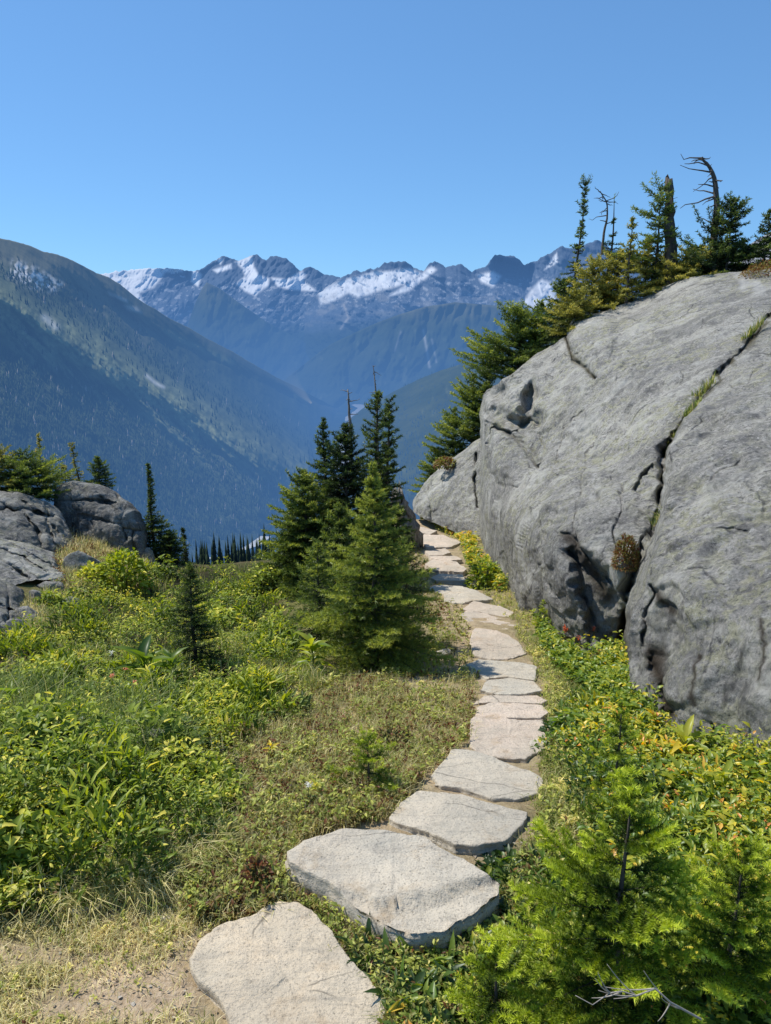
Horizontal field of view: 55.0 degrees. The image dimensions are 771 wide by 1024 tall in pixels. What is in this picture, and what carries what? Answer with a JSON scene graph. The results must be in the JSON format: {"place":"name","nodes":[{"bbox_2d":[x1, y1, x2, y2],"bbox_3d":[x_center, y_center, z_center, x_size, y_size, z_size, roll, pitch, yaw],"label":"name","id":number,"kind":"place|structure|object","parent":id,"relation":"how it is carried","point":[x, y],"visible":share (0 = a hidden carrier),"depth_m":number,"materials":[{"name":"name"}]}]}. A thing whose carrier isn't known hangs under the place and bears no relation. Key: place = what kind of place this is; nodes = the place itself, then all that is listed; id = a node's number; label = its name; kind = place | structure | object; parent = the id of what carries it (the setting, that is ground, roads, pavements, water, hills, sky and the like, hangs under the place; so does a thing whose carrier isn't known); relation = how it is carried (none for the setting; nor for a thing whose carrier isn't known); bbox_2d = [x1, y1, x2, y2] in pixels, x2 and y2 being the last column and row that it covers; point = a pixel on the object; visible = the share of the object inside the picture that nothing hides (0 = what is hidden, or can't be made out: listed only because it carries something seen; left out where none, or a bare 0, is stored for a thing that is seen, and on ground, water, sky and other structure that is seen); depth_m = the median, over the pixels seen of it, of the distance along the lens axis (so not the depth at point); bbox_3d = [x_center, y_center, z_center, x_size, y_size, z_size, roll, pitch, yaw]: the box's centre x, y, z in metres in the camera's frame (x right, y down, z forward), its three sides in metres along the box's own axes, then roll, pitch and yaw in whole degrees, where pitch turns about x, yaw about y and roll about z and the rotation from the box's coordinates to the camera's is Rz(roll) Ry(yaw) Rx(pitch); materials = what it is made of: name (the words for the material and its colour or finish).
{"place":"outdoors","nodes":[
{"label":"outdoors","id":0,"kind":"place"},
{"bbox_2d":[0,238,337,560],"bbox_3d":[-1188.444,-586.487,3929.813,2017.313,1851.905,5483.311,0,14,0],"label":"mountain","id":1,"kind":"structure","parent":0,"point":[223,363],"depth_m":2788.29,"materials":[{"name":"plant"}]},
{"bbox_2d":[0,256,319,559],"bbox_3d":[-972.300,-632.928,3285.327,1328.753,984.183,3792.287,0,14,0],"label":"forest","id":2,"kind":"object","parent":1,"relation":"on","point":[83,418],"visible":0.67,"depth_m":2404.67,"materials":[{"name":"plant"}]},
{"bbox_2d":[101,254,339,341],"bbox_3d":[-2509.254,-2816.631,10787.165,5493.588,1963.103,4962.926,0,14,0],"label":"mountain","id":3,"kind":"structure","parent":0,"point":[280,293],"depth_m":10896.04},
{"bbox_2d":[188,283,309,379],"bbox_3d":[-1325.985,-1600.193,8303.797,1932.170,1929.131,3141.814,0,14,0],"label":"mountain","id":4,"kind":"structure","parent":0,"point":[219,316],"depth_m":8108.88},
{"bbox_2d":[210,408,356,563],"bbox_3d":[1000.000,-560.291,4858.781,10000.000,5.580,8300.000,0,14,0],"label":"mountain","id":5,"kind":"structure","parent":0,"point":[337,422],"depth_m":4544.40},
{"bbox_2d":[0,519,674,1023],"bbox_3d":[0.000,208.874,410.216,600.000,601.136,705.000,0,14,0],"label":"ground","id":6,"kind":"structure","parent":0,"point":[148,1003],"depth_m":2.07,"materials":[{"name":"soil"}]},
{"bbox_2d":[0,580,25,633],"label":"boulder","id":7,"kind":"object","parent":6,"relation":"on","point":[12,596],"visible":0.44,"depth_m":5.95,"materials":[{"name":"stone"}]},
{"bbox_2d":[0,681,29,714],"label":"broadleaf plant","id":8,"kind":"object","parent":6,"relation":"on","point":[10,685],"visible":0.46,"depth_m":3.53,"materials":[{"name":"green plant"}]},
{"bbox_2d":[14,606,39,624],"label":"stone","id":9,"kind":"object","parent":6,"relation":"on","point":[27,609],"visible":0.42,"depth_m":5.77,"materials":[{"name":"stone"}]},
{"bbox_2d":[0,538,65,584],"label":"boulder","id":10,"kind":"object","parent":6,"relation":"on","point":[21,562],"visible":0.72,"depth_m":7.04,"materials":[{"name":"stone"}]},
{"bbox_2d":[0,491,74,552],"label":"boulder","id":11,"kind":"object","parent":6,"relation":"on","point":[29,519],"visible":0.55,"depth_m":8.02,"materials":[{"name":"stone"}]},
{"bbox_2d":[0,443,26,492],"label":"fir tree","id":12,"kind":"object","parent":11,"relation":"on","point":[5,482],"visible":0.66,"depth_m":8.71,"materials":[{"name":"green plant"}]},
{"bbox_2d":[0,444,77,501],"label":"fir tree","id":13,"kind":"object","parent":11,"relation":"on","point":[34,473],"visible":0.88,"depth_m":8.77,"materials":[{"name":"green plant"}]},
{"bbox_2d":[36,581,63,593],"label":"stone","id":14,"kind":"object","parent":6,"relation":"on","point":[48,583],"visible":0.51,"depth_m":6.70,"materials":[{"name":"stone"}]},
{"bbox_2d":[62,550,109,573],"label":"stone","id":15,"kind":"object","parent":6,"relation":"on","point":[75,559],"visible":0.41,"depth_m":7.38,"materials":[{"name":"stone"}]},
{"bbox_2d":[72,560,110,586],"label":"shrub","id":16,"kind":"object","parent":6,"relation":"on","point":[83,570],"visible":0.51,"depth_m":7.14,"materials":[{"name":"green plant"}]},
{"bbox_2d":[54,481,147,560],"bbox_3d":[-4.045,1.004,10.597,1.106,3.435,4.368,-6,15,-21],"label":"boulder","id":17,"kind":"object","parent":6,"relation":"on","point":[108,515],"visible":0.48,"depth_m":8.70,"materials":[{"name":"stone"}]},
{"bbox_2d":[68,441,83,480],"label":"fir tree","id":18,"kind":"object","parent":17,"relation":"on","point":[74,461],"visible":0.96,"depth_m":9.83,"materials":[{"name":"green plant"}]},
{"bbox_2d":[78,454,116,488],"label":"fir tree","id":19,"kind":"object","parent":17,"relation":"on","point":[102,472],"visible":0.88,"depth_m":9.54,"materials":[{"name":"green plant"}]},
{"bbox_2d":[97,547,155,598],"bbox_3d":[-2.567,0.570,7.256,0.592,0.467,0.624,0,14,0],"label":"shrub","id":20,"kind":"object","parent":6,"relation":"on","point":[119,558],"visible":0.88,"depth_m":7.17,"materials":[{"name":"green plant"}]},
{"bbox_2d":[110,635,170,692],"bbox_3d":[-1.299,0.856,3.909,0.282,0.350,0.321,-13,19,-43],"label":"broadleaf plant","id":21,"kind":"object","parent":6,"relation":"on","point":[140,653],"visible":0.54,"depth_m":3.90,"materials":[{"name":"green plant"}]},
{"bbox_2d":[143,463,186,562],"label":"fir tree","id":22,"kind":"object","parent":6,"relation":"on","point":[152,530],"visible":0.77,"depth_m":8.83,"materials":[{"name":"green plant"}]},
{"bbox_2d":[0,554,336,918],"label":"meadow plants","id":23,"kind":"object","parent":6,"relation":"on","point":[33,801],"visible":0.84,"depth_m":2.85,"materials":[{"name":"green plant"}]},
{"bbox_2d":[149,646,188,682],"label":"broadleaf plant","id":24,"kind":"object","parent":6,"relation":"on","point":[172,661],"visible":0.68,"depth_m":4.03,"materials":[{"name":"green plant"}]},
{"bbox_2d":[150,529,197,564],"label":"fir tree","id":25,"kind":"object","parent":6,"relation":"on","point":[175,550],"visible":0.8,"depth_m":8.82,"materials":[{"name":"green plant"}]},
{"bbox_2d":[162,563,233,668],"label":"fir tree","id":26,"kind":"object","parent":6,"relation":"on","point":[188,598],"visible":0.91,"depth_m":4.37,"materials":[{"name":"green plant"}]},
{"bbox_2d":[181,526,272,564],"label":"slope forest","id":27,"kind":"object","parent":6,"relation":"on","point":[238,554],"visible":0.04,"depth_m":103.10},
{"bbox_2d":[238,852,279,894],"bbox_3d":[-0.376,1.061,2.187,0.131,0.116,0.132,0,14,0],"label":"shrub","id":28,"kind":"object","parent":6,"relation":"on","point":[258,859],"visible":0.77,"depth_m":2.18,"materials":[{"name":"brown plant"}]},
{"bbox_2d":[249,530,308,592],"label":"fir tree","id":29,"kind":"object","parent":6,"relation":"on","point":[272,553],"visible":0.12,"depth_m":7.17,"materials":[{"name":"green plant"}]},
{"bbox_2d":[8,631,560,1023],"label":"leaf litter","id":30,"kind":"object","parent":6,"relation":"on","point":[133,1003],"visible":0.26,"depth_m":1.83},
{"bbox_2d":[189,901,384,1023],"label":"stepping stone","id":31,"kind":"object","parent":6,"relation":"on","point":[282,965],"visible":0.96,"depth_m":1.86,"materials":[{"name":"stone"}]},
{"bbox_2d":[236,467,340,600],"bbox_3d":[-0.796,0.214,7.026,1.106,1.332,1.242,11,18,38],"label":"fir tree","id":32,"kind":"object","parent":6,"relation":"on","point":[303,496],"visible":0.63,"depth_m":6.91,"materials":[{"name":"green plant"}]},
{"bbox_2d":[291,631,334,676],"bbox_3d":[-0.425,0.825,4.259,0.280,0.289,0.253,2,14,7],"label":"broadleaf plant","id":33,"kind":"object","parent":6,"relation":"on","point":[312,645],"visible":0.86,"depth_m":4.24,"materials":[{"name":"green plant"}]},
{"bbox_2d":[0,527,632,1023],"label":"ground cover","id":34,"kind":"object","parent":6,"relation":"on","point":[234,897],"visible":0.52,"depth_m":2.59,"materials":[{"name":"green plant"}]},
{"bbox_2d":[277,540,359,657],"bbox_3d":[-0.436,0.603,4.974,0.666,0.872,0.615,-8,16,-29],"label":"fir tree","id":35,"kind":"object","parent":6,"relation":"on","point":[317,599],"visible":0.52,"depth_m":4.91,"materials":[{"name":"green plant"}]},
{"bbox_2d":[285,417,357,540],"bbox_3d":[-0.572,-0.099,7.536,0.942,1.769,1.007,-8,16,-28],"label":"fir tree","id":36,"kind":"object","parent":6,"relation":"on","point":[322,452],"visible":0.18,"depth_m":7.34,"materials":[{"name":"green plant"}]},
{"bbox_2d":[295,501,380,608],"bbox_3d":[-0.385,0.415,6.138,0.760,1.025,0.865,-5,15,-18],"label":"fir tree","id":37,"kind":"object","parent":6,"relation":"on","point":[341,534],"visible":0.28,"depth_m":6.09,"materials":[{"name":"green plant"}]},
{"bbox_2d":[295,422,403,590],"bbox_3d":[-0.376,-0.002,7.157,1.245,1.737,1.219,13,19,43],"label":"fir tree","id":38,"kind":"object","parent":6,"relation":"on","point":[345,478],"visible":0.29,"depth_m":7.06,"materials":[{"name":"green plant"}]},
{"bbox_2d":[327,724,400,799],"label":"fir sapling","id":39,"kind":"object","parent":6,"relation":"on","point":[367,759],"visible":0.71,"depth_m":2.73,"materials":[{"name":"green plant"}]},
{"bbox_2d":[295,461,459,676],"bbox_3d":[-0.083,0.340,4.497,0.925,1.342,0.990,-6,15,-23],"label":"fir tree","id":40,"kind":"object","parent":6,"relation":"on","point":[373,632],"visible":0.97,"depth_m":4.40,"materials":[{"name":"green plant"}]},
{"bbox_2d":[348,389,411,572],"bbox_3d":[-0.078,-0.264,7.550,0.822,1.973,0.868,9,17,32],"label":"fir tree","id":41,"kind":"object","parent":6,"relation":"on","point":[375,454],"visible":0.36,"depth_m":7.40,"materials":[{"name":"green plant"}]},
{"bbox_2d":[373,719,406,748],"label":"shrub","id":42,"kind":"object","parent":6,"relation":"on","point":[389,729],"visible":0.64,"depth_m":3.18,"materials":[{"name":"green plant"}]},
{"bbox_2d":[285,828,499,952],"bbox_3d":[0.017,1.155,2.188,0.613,0.271,0.370,11,18,38],"label":"stepping stone","id":43,"kind":"object","parent":6,"relation":"on","point":[415,891],"visible":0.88,"depth_m":2.11,"materials":[{"name":"stone"}]},
{"bbox_2d":[378,394,416,564],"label":"fir tree","id":44,"kind":"object","parent":6,"relation":"on","point":[388,443],"visible":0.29,"depth_m":7.65,"materials":[{"name":"green plant"}]},
{"bbox_2d":[390,481,422,549],"bbox_3d":[0.257,0.117,9.250,0.440,1.099,0.362,0,14,0],"label":"boulder","id":45,"kind":"object","parent":6,"relation":"on","point":[417,536],"visible":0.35,"depth_m":9.16,"materials":[{"name":"grey stone"}]},
{"bbox_2d":[380,530,445,649],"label":"fir tree","id":46,"kind":"object","parent":6,"relation":"on","point":[413,589],"visible":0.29,"depth_m":4.92,"materials":[{"name":"green plant"}]},
{"bbox_2d":[423,534,460,549],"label":"stepping stone","id":47,"kind":"object","parent":6,"relation":"on","point":[432,542],"visible":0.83,"depth_m":9.50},
{"bbox_2d":[425,559,466,575],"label":"stepping stone","id":48,"kind":"object","parent":6,"relation":"on","point":[448,567],"visible":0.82,"depth_m":7.99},
{"bbox_2d":[413,439,480,536],"bbox_3d":[1.142,0.370,12.423,1.337,3.618,6.280,1,14,4],"label":"boulder","id":49,"kind":"object","parent":6,"relation":"on","point":[449,498],"visible":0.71,"depth_m":10.47,"materials":[{"name":"stone"}]},
{"bbox_2d":[407,449,442,492],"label":"fir tree","id":50,"kind":"object","parent":49,"relation":"on","point":[430,461],"visible":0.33,"depth_m":12.65,"materials":[{"name":"green plant"}]},
{"bbox_2d":[416,406,464,472],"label":"fir tree","id":51,"kind":"object","parent":49,"relation":"on","point":[452,441],"visible":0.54,"depth_m":12.42,"materials":[{"name":"green plant"}]},
{"bbox_2d":[433,455,456,469],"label":"shrub","id":52,"kind":"object","parent":49,"relation":"on","point":[446,461],"visible":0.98,"depth_m":10.81,"materials":[{"name":"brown plant"}]},
{"bbox_2d":[428,372,480,457],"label":"fir tree","id":53,"kind":"object","parent":49,"relation":"on","point":[463,427],"visible":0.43,"depth_m":12.13,"materials":[{"name":"green plant"}]},
{"bbox_2d":[444,361,496,436],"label":"fir tree","id":54,"kind":"object","parent":49,"relation":"on","point":[477,395],"visible":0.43,"depth_m":11.83,"materials":[{"name":"green plant"}]},
{"bbox_2d":[430,574,466,585],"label":"stepping stone","id":55,"kind":"object","parent":6,"relation":"on","point":[455,579],"visible":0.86,"depth_m":7.40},
{"bbox_2d":[388,791,527,855],"bbox_3d":[0.242,1.110,2.534,0.445,0.192,0.311,8,16,28],"label":"stepping stone","id":56,"kind":"object","parent":6,"relation":"on","point":[459,824],"visible":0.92,"depth_m":2.49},
{"bbox_2d":[430,585,492,604],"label":"stepping stone","id":57,"kind":"object","parent":6,"relation":"on","point":[461,595],"visible":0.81,"depth_m":6.66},
{"bbox_2d":[463,557,501,589],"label":"shrub","id":58,"kind":"object","parent":6,"relation":"on","point":[477,567],"visible":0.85,"depth_m":7.15,"materials":[{"name":"green plant"}]},
{"bbox_2d":[430,749,542,801],"bbox_3d":[0.399,1.081,2.856,0.433,0.214,0.376,6,15,23],"label":"stepping stone","id":59,"kind":"object","parent":6,"relation":"on","point":[476,774],"visible":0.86,"depth_m":2.80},
{"bbox_2d":[462,601,513,616],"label":"stepping stone","id":60,"kind":"object","parent":6,"relation":"on","point":[489,609],"visible":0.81,"depth_m":6.11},
{"bbox_2d":[460,610,516,628],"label":"stepping stone","id":61,"kind":"object","parent":6,"relation":"on","point":[469,614],"visible":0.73,"depth_m":5.80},
{"bbox_2d":[470,628,526,660],"bbox_3d":[0.733,0.957,5.025,0.376,0.278,0.829,0,14,0],"label":"stepping stone","id":62,"kind":"object","parent":6,"relation":"on","point":[490,644],"visible":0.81,"depth_m":4.92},
{"bbox_2d":[466,659,537,681],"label":"stepping stone","id":63,"kind":"object","parent":6,"relation":"on","point":[492,669],"visible":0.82,"depth_m":4.31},
{"bbox_2d":[442,924,569,1023],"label":"fir sapling","id":64,"kind":"object","parent":6,"relation":"on","point":[497,976],"visible":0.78,"depth_m":1.68,"materials":[{"name":"green plant"}]},
{"bbox_2d":[469,716,545,763],"bbox_3d":[0.539,1.044,3.260,0.359,0.200,0.490,2,14,7],"label":"stepping stone","id":65,"kind":"object","parent":6,"relation":"on","point":[501,738],"visible":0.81,"depth_m":3.23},
{"bbox_2d":[473,695,546,704],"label":"stepping stone","id":66,"kind":"object","parent":6,"relation":"on","point":[526,699],"visible":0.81,"depth_m":3.75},
{"bbox_2d":[480,678,541,695],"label":"stepping stone","id":67,"kind":"object","parent":6,"relation":"on","point":[512,686],"visible":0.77,"depth_m":3.91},
{"bbox_2d":[475,702,549,719],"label":"stepping stone","id":68,"kind":"object","parent":6,"relation":"on","point":[520,711],"visible":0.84,"depth_m":3.55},
{"bbox_2d":[334,517,770,1023],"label":"trailside plants","id":69,"kind":"object","parent":6,"relation":"on","point":[705,815],"visible":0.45,"depth_m":2.46,"materials":[{"name":"green plant"}]},
{"bbox_2d":[474,765,742,1023],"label":"fir sapling","id":70,"kind":"object","parent":6,"relation":"on","point":[580,875],"visible":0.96,"depth_m":1.61,"materials":[{"name":"green plant"}]},
{"bbox_2d":[585,700,641,800],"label":"fir sapling","id":71,"kind":"object","parent":6,"relation":"on","point":[615,756],"visible":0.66,"depth_m":2.56,"materials":[{"name":"green plant"}]},
{"bbox_2d":[479,269,770,767],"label":"rock outcrop","id":72,"kind":"object","parent":6,"relation":"on","point":[581,473],"visible":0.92,"depth_m":5.07,"materials":[{"name":"stone"}]},
{"bbox_2d":[448,299,547,379],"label":"fir tree","id":73,"kind":"object","parent":72,"relation":"on","point":[522,336],"visible":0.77,"depth_m":11.11,"materials":[{"name":"green plant"}]},
{"bbox_2d":[477,298,553,369],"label":"fir tree","id":74,"kind":"object","parent":72,"relation":"on","point":[533,320],"visible":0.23,"depth_m":11.37,"materials":[{"name":"green plant"}]},
{"bbox_2d":[522,276,587,352],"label":"fir tree","id":75,"kind":"object","parent":72,"relation":"on","point":[561,285],"visible":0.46,"depth_m":10.70,"materials":[{"name":"green plant"}]},
{"bbox_2d":[537,283,602,335],"bbox_3d":[2.633,-2.785,10.246,0.926,0.746,0.922,8,16,28],"label":"krummholz","id":76,"kind":"object","parent":72,"relation":"on","point":[577,302],"visible":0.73,"depth_m":10.13,"materials":[{"name":"green plant"}]},
{"bbox_2d":[551,173,592,316],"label":"fir tree","id":77,"kind":"object","parent":72,"relation":"on","point":[581,233],"visible":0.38,"depth_m":10.83,"materials":[{"name":"green plant"}]},
{"bbox_2d":[550,252,622,320],"bbox_3d":[2.866,-3.136,10.406,1.165,0.975,1.265,0,14,0],"label":"krummholz","id":78,"kind":"object","parent":72,"relation":"on","point":[592,264],"visible":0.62,"depth_m":10.30,"materials":[{"name":"green plant"}]},
{"bbox_2d":[590,193,620,310],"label":"fir tree","id":79,"kind":"object","parent":72,"relation":"on","point":[610,242],"visible":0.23,"depth_m":10.75,"materials":[{"name":"green plant"}]},
{"bbox_2d":[589,247,643,310],"bbox_3d":[3.332,-3.312,10.614,0.992,0.980,0.888,-9,16,-31],"label":"krummholz","id":80,"kind":"object","parent":72,"relation":"on","point":[615,270],"visible":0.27,"depth_m":10.58,"materials":[{"name":"green plant"}]},
{"bbox_2d":[610,533,641,572],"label":"shrub","id":81,"kind":"object","parent":72,"relation":"on","point":[633,548],"visible":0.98,"depth_m":4.19,"materials":[{"name":"brown plant"}]},
{"bbox_2d":[606,215,651,304],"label":"fir tree","id":82,"kind":"object","parent":72,"relation":"on","point":[627,266],"visible":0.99,"depth_m":10.02,"materials":[{"name":"green plant"}]},
{"bbox_2d":[608,238,671,301],"bbox_3d":[3.631,-3.359,10.257,1.073,0.914,1.114,0,14,0],"label":"krummholz","id":83,"kind":"object","parent":72,"relation":"on","point":[642,266],"visible":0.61,"depth_m":10.25,"materials":[{"name":"green plant"}]},
{"bbox_2d":[611,171,681,287],"bbox_3d":[3.633,-3.861,10.167,0.788,1.528,0.825,-4,15,-16],"label":"fir tree","id":84,"kind":"object","parent":72,"relation":"on","point":[655,238],"visible":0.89,"depth_m":10.08,"materials":[{"name":"green plant"}]},
{"bbox_2d":[663,174,679,283],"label":"broken tree","id":85,"kind":"object","parent":72,"relation":"on","point":[672,247],"visible":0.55,"depth_m":10.15,"materials":[{"name":"brown plant"}]},
{"bbox_2d":[649,244,718,290],"bbox_3d":[4.064,-3.296,9.975,0.987,0.670,0.883,5,15,17],"label":"krummholz","id":86,"kind":"object","parent":72,"relation":"on","point":[685,272],"visible":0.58,"depth_m":9.91,"materials":[{"name":"green plant"}]},
{"bbox_2d":[685,373,715,400],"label":"grass tuft","id":87,"kind":"object","parent":72,"relation":"on","point":[705,386],"visible":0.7,"depth_m":5.96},
{"bbox_2d":[680,155,722,271],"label":"dead tree","id":88,"kind":"object","parent":72,"relation":"on","point":[715,192],"visible":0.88,"depth_m":9.98,"materials":[{"name":"wood"}]},
{"bbox_2d":[669,204,741,273],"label":"fir tree","id":89,"kind":"object","parent":72,"relation":"on","point":[721,253],"visible":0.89,"depth_m":9.79,"materials":[{"name":"green plant"}]},
{"bbox_2d":[710,191,753,269],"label":"fir tree","id":90,"kind":"object","parent":72,"relation":"on","point":[733,208],"visible":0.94,"depth_m":9.68,"materials":[{"name":"green plant"}]},
{"bbox_2d":[702,235,769,273],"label":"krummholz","id":91,"kind":"object","parent":72,"relation":"on","point":[743,255],"visible":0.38,"depth_m":9.84,"materials":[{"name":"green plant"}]},
{"bbox_2d":[738,259,770,278],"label":"shrub","id":92,"kind":"object","parent":72,"relation":"on","point":[747,271],"visible":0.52,"depth_m":8.90,"materials":[{"name":"brown plant"}]},
{"bbox_2d":[748,209,770,270],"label":"fir tree","id":93,"kind":"object","parent":72,"relation":"on","point":[765,253],"visible":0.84,"depth_m":9.49,"materials":[{"name":"green plant"}]},
{"bbox_2d":[575,964,701,1020],"bbox_3d":[0.479,0.911,1.408,0.271,0.165,0.042,-3,14,-13],"label":"dead branch","id":94,"kind":"object","parent":6,"relation":"on","point":[649,990],"visible":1,"depth_m":1.40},
{"bbox_2d":[651,753,696,799],"bbox_3d":[1.024,0.963,2.616,0.163,0.183,0.196,0,14,0],"label":"broadleaf plant","id":95,"kind":"object","parent":6,"relation":"on","point":[677,764],"visible":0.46,"depth_m":2.61,"materials":[{"name":"green plant"}]},
{"bbox_2d":[657,715,712,758],"bbox_3d":[1.145,0.901,2.835,0.218,0.228,0.231,0,14,0],"label":"broadleaf plant","id":96,"kind":"object","parent":6,"relation":"on","point":[684,732],"visible":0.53,"depth_m":2.81,"materials":[{"name":"green plant"}]},
{"bbox_2d":[622,829,770,1023],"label":"fir sapling","id":97,"kind":"object","parent":6,"relation":"on","point":[755,951],"visible":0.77,"depth_m":1.61,"materials":[{"name":"green plant"}]},
{"bbox_2d":[700,759,745,801],"bbox_3d":[1.136,0.946,2.485,0.165,0.200,0.238,0,14,0],"label":"broadleaf plant","id":98,"kind":"object","parent":6,"relation":"on","point":[728,764],"visible":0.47,"depth_m":2.47,"materials":[{"name":"green plant"}]},
{"bbox_2d":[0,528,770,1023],"bbox_3d":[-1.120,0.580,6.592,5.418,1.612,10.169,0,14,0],"label":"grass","id":99,"kind":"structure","parent":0,"point":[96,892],"depth_m":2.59,"materials":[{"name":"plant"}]},
{"bbox_2d":[0,0,770,277],"label":"sky","id":100,"kind":"structure","parent":0,"point":[338,138],"materials":[{"name":"blue"}]},
{"bbox_2d":[283,302,550,408],"bbox_3d":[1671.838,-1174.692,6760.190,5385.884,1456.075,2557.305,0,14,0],"label":"mountain","id":101,"kind":"structure","parent":0,"point":[399,351],"depth_m":6622.23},
{"bbox_2d":[330,344,548,518],"bbox_3d":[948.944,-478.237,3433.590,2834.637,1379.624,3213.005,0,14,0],"label":"mountain","id":102,"kind":"structure","parent":0,"point":[440,381],"depth_m":3768.61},
{"bbox_2d":[331,361,495,518],"bbox_3d":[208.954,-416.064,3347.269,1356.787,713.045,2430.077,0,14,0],"label":"forest","id":103,"kind":"object","parent":102,"relation":"on","point":[415,482],"visible":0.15,"depth_m":3170.18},
{"bbox_2d":[305,240,697,358],"bbox_3d":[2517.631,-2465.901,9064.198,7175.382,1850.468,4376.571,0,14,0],"label":"mountain","id":104,"kind":"structure","parent":0,"point":[346,305],"depth_m":9371.78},
{"bbox_2d":[590,188,618,254],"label":"dead tree","id":105,"kind":"object","parent":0,"point":[606,223],"visible":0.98,"depth_m":10.99,"materials":[{"name":"wood"}]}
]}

